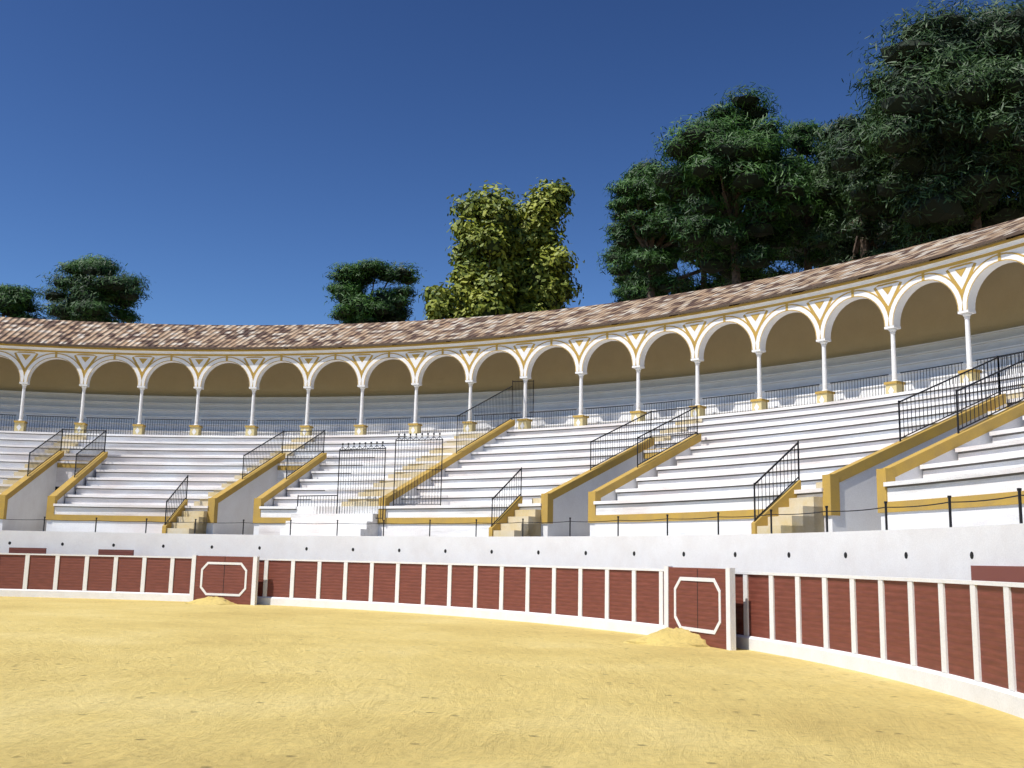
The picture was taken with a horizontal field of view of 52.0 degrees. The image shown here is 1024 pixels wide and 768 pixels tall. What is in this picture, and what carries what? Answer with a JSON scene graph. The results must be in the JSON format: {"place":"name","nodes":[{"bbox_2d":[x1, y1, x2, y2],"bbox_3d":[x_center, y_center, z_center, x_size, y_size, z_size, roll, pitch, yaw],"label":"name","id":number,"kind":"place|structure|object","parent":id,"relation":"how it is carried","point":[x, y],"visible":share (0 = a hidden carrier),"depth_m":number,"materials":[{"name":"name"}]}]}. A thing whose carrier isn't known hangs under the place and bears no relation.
{"place":"outdoors","nodes":[
{"label":"outdoors","id":0,"kind":"place"},
{"bbox_2d":[0,596,1023,767],"bbox_3d":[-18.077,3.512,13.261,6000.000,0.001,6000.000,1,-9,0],"label":"ground","id":1,"kind":"structure","parent":0,"point":[102,683],"depth_m":12.44,"materials":[{"name":"beige sand"}]},
{"bbox_2d":[0,282,49,319],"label":"pine tree","id":2,"kind":"object","parent":1,"relation":"on","point":[17,302],"visible":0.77,"depth_m":69.00,"materials":[{"name":"green plant"}]},
{"bbox_2d":[9,547,133,555],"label":"callejon refuges","id":3,"kind":"object","parent":1,"relation":"on","point":[100,551],"visible":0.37,"depth_m":37.83,"materials":[{"name":"red paint"}]},
{"bbox_2d":[34,253,152,322],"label":"pine tree","id":4,"kind":"object","parent":1,"relation":"on","point":[98,291],"visible":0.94,"depth_m":68.82,"materials":[{"name":"green plant"}]},
{"bbox_2d":[184,596,236,604],"bbox_3d":[-9.874,7.132,34.626,1.849,0.266,1.645,-6,-12,35],"label":"sand heap","id":5,"kind":"object","parent":1,"relation":"on","point":[211,600],"visible":0.95,"depth_m":34.20,"materials":[{"name":"beige sand"}]},
{"bbox_2d":[189,555,259,604],"bbox_3d":[-9.581,6.506,34.924,2.619,1.570,0.128,-3,-10,21],"label":"burladero","id":6,"kind":"object","parent":1,"relation":"on","point":[233,579],"visible":0.84,"depth_m":34.89,"materials":[{"name":"red paint"}]},
{"bbox_2d":[322,257,423,323],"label":"pine tree","id":7,"kind":"object","parent":1,"relation":"on","point":[348,290],"visible":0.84,"depth_m":70.29,"materials":[{"name":"green plant"}]},
{"bbox_2d":[418,282,460,319],"bbox_3d":[-4.531,2.769,62.447,2.330,18.205,2.412,7,-11,-33],"label":"tree","id":8,"kind":"object","parent":1,"relation":"on","point":[440,304],"visible":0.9,"depth_m":63.10,"materials":[{"name":"green plant"}]},
{"bbox_2d":[441,180,529,317],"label":"poplar tree","id":9,"kind":"object","parent":1,"relation":"on","point":[483,285],"visible":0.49,"depth_m":65.11,"materials":[{"name":"green plant"}]},
{"bbox_2d":[0,373,1023,536],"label":"tendido stand","id":10,"kind":"object","parent":1,"relation":"on","point":[727,463],"visible":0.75,"depth_m":36.52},
{"bbox_2d":[14,309,980,435],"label":"columns","id":11,"kind":"structure","parent":10,"relation":"on","point":[894,385],"depth_m":44.89,"materials":[{"name":"white stone"}]},
{"bbox_2d":[0,353,1022,435],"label":"gallery iron railing","id":12,"kind":"object","parent":10,"relation":"on","point":[948,365],"visible":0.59,"depth_m":44.60,"materials":[{"name":"black metal"}]},
{"bbox_2d":[0,385,1023,536],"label":"stairways","id":13,"kind":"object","parent":10,"relation":"on","point":[31,498],"depth_m":33.92,"materials":[{"name":"yellow paint"}]},
{"bbox_2d":[0,325,1023,432],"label":"gallery seat boards","id":14,"kind":"object","parent":10,"relation":"on","point":[532,396],"visible":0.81,"depth_m":48.37,"materials":[{"name":"grey wood"}]},
{"bbox_2d":[27,351,1023,526],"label":"iron railings","id":15,"kind":"object","parent":10,"relation":"on","point":[103,439],"visible":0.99,"depth_m":36.99,"materials":[{"name":"black metal"}]},
{"bbox_2d":[0,553,1023,718],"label":"barrier fence","id":16,"kind":"object","parent":1,"relation":"on","point":[963,639],"visible":0.82,"depth_m":23.96,"materials":[{"name":"red paint"}]},
{"bbox_2d":[0,238,1023,435],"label":"gallery back wall","id":17,"kind":"structure","parent":1,"relation":"on","point":[929,314],"depth_m":48.89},
{"bbox_2d":[0,523,1023,579],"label":"arena wall","id":18,"kind":"structure","parent":1,"relation":"on","point":[954,553],"depth_m":27.32,"materials":[{"name":"white paint"}]},
{"bbox_2d":[5,488,1023,536],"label":"railing","id":19,"kind":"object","parent":18,"relation":"on","point":[1019,495],"depth_m":25.85,"materials":[{"name":"grey metal"}]},
{"bbox_2d":[971,566,1023,582],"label":"alley refuge","id":20,"kind":"object","parent":18,"relation":"attached to","point":[1000,573],"visible":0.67,"depth_m":15.92,"materials":[{"name":"brown wood"}]},
{"bbox_2d":[488,223,560,307],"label":"poplar tree","id":21,"kind":"object","parent":1,"relation":"on","point":[523,251],"visible":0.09,"depth_m":67.15,"materials":[{"name":"green plant"}]},
{"bbox_2d":[501,177,584,312],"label":"poplar tree","id":22,"kind":"object","parent":1,"relation":"on","point":[548,273],"visible":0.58,"depth_m":66.99,"materials":[{"name":"green plant"}]},
{"bbox_2d":[598,244,646,302],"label":"pine tree","id":23,"kind":"object","parent":1,"relation":"on","point":[614,253],"visible":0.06,"depth_m":70.50,"materials":[{"name":"green plant"}]},
{"bbox_2d":[596,157,690,300],"bbox_3d":[8.134,-1.069,62.601,6.027,26.343,6.860,7,-11,-33],"label":"pine tree","id":24,"kind":"object","parent":1,"relation":"on","point":[654,256],"visible":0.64,"depth_m":63.08,"materials":[{"name":"green plant"}]},
{"bbox_2d":[623,627,709,647],"bbox_3d":[3.292,5.205,21.720,1.946,0.356,1.732,-6,-12,35],"label":"sand heap","id":25,"kind":"object","parent":1,"relation":"on","point":[674,637],"visible":0.88,"depth_m":21.26,"materials":[{"name":"beige sand"}]},
{"bbox_2d":[593,208,803,295],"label":"pine tree","id":26,"kind":"object","parent":1,"relation":"on","point":[703,285],"visible":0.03,"depth_m":80.70,"materials":[{"name":"green plant"}]},
{"bbox_2d":[664,566,735,649],"bbox_3d":[3.826,4.561,21.604,0.128,1.570,2.619,5,-10,-21],"label":"burladero","id":27,"kind":"object","parent":1,"relation":"on","point":[701,602],"visible":0.81,"depth_m":21.38,"materials":[{"name":"red paint"}]},
{"bbox_2d":[637,82,825,287],"bbox_3d":[11.970,-2.711,57.884,11.136,28.185,11.189,1,-9,0],"label":"pine tree","id":28,"kind":"object","parent":1,"relation":"on","point":[730,161],"visible":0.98,"depth_m":56.86,"materials":[{"name":"green plant"}]},
{"bbox_2d":[780,118,848,270],"bbox_3d":[17.424,-1.988,61.407,5.916,28.140,5.722,1,-9,0],"label":"pine tree","id":29,"kind":"object","parent":1,"relation":"on","point":[807,260],"visible":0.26,"depth_m":61.97,"materials":[{"name":"green plant"}]},
{"bbox_2d":[798,97,927,267],"bbox_3d":[19.229,-2.404,56.237,6.512,27.334,7.888,8,-12,-36],"label":"pine tree","id":30,"kind":"object","parent":1,"relation":"on","point":[858,229],"visible":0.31,"depth_m":57.27,"materials":[{"name":"green plant"}]},
{"bbox_2d":[774,176,1016,271],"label":"pine tree","id":31,"kind":"object","parent":1,"relation":"on","point":[851,243],"visible":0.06,"depth_m":69.73,"materials":[{"name":"green plant"}]},
{"bbox_2d":[811,0,1023,254],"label":"pine tree","id":32,"kind":"object","parent":1,"relation":"on","point":[948,92],"visible":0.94,"depth_m":48.70,"materials":[{"name":"green plant"}]},
{"bbox_2d":[0,246,1023,387],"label":"arches","id":33,"kind":"structure","parent":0,"point":[975,287],"depth_m":44.56,"materials":[{"name":"white paint"}]},
{"bbox_2d":[17,263,972,372],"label":"spandrel decorations","id":34,"kind":"object","parent":33,"relation":"attached to","point":[958,274],"visible":1,"depth_m":45.28},
{"bbox_2d":[0,217,1023,348],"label":"gallery roof","id":35,"kind":"structure","parent":33,"relation":"on","point":[80,333],"depth_m":50.18,"materials":[{"name":"brown tile"}]},
{"bbox_2d":[230,233,1023,349],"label":"gallery rafters","id":36,"kind":"object","parent":35,"relation":"attached to","point":[807,289],"visible":0.09,"depth_m":37.10,"materials":[{"name":"brown wood"}]},
{"bbox_2d":[0,235,1023,355],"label":"cornice","id":37,"kind":"structure","parent":33,"relation":"attached to","point":[982,252],"depth_m":44.75,"materials":[{"name":"white paint"}]},
{"bbox_2d":[0,252,1023,386],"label":"arch trim","id":38,"kind":"structure","parent":33,"relation":"attached to","point":[828,306],"depth_m":45.19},
{"bbox_2d":[0,0,1023,324],"label":"sky","id":39,"kind":"structure","parent":0,"point":[229,153],"materials":[{"name":"blue"}]}
]}

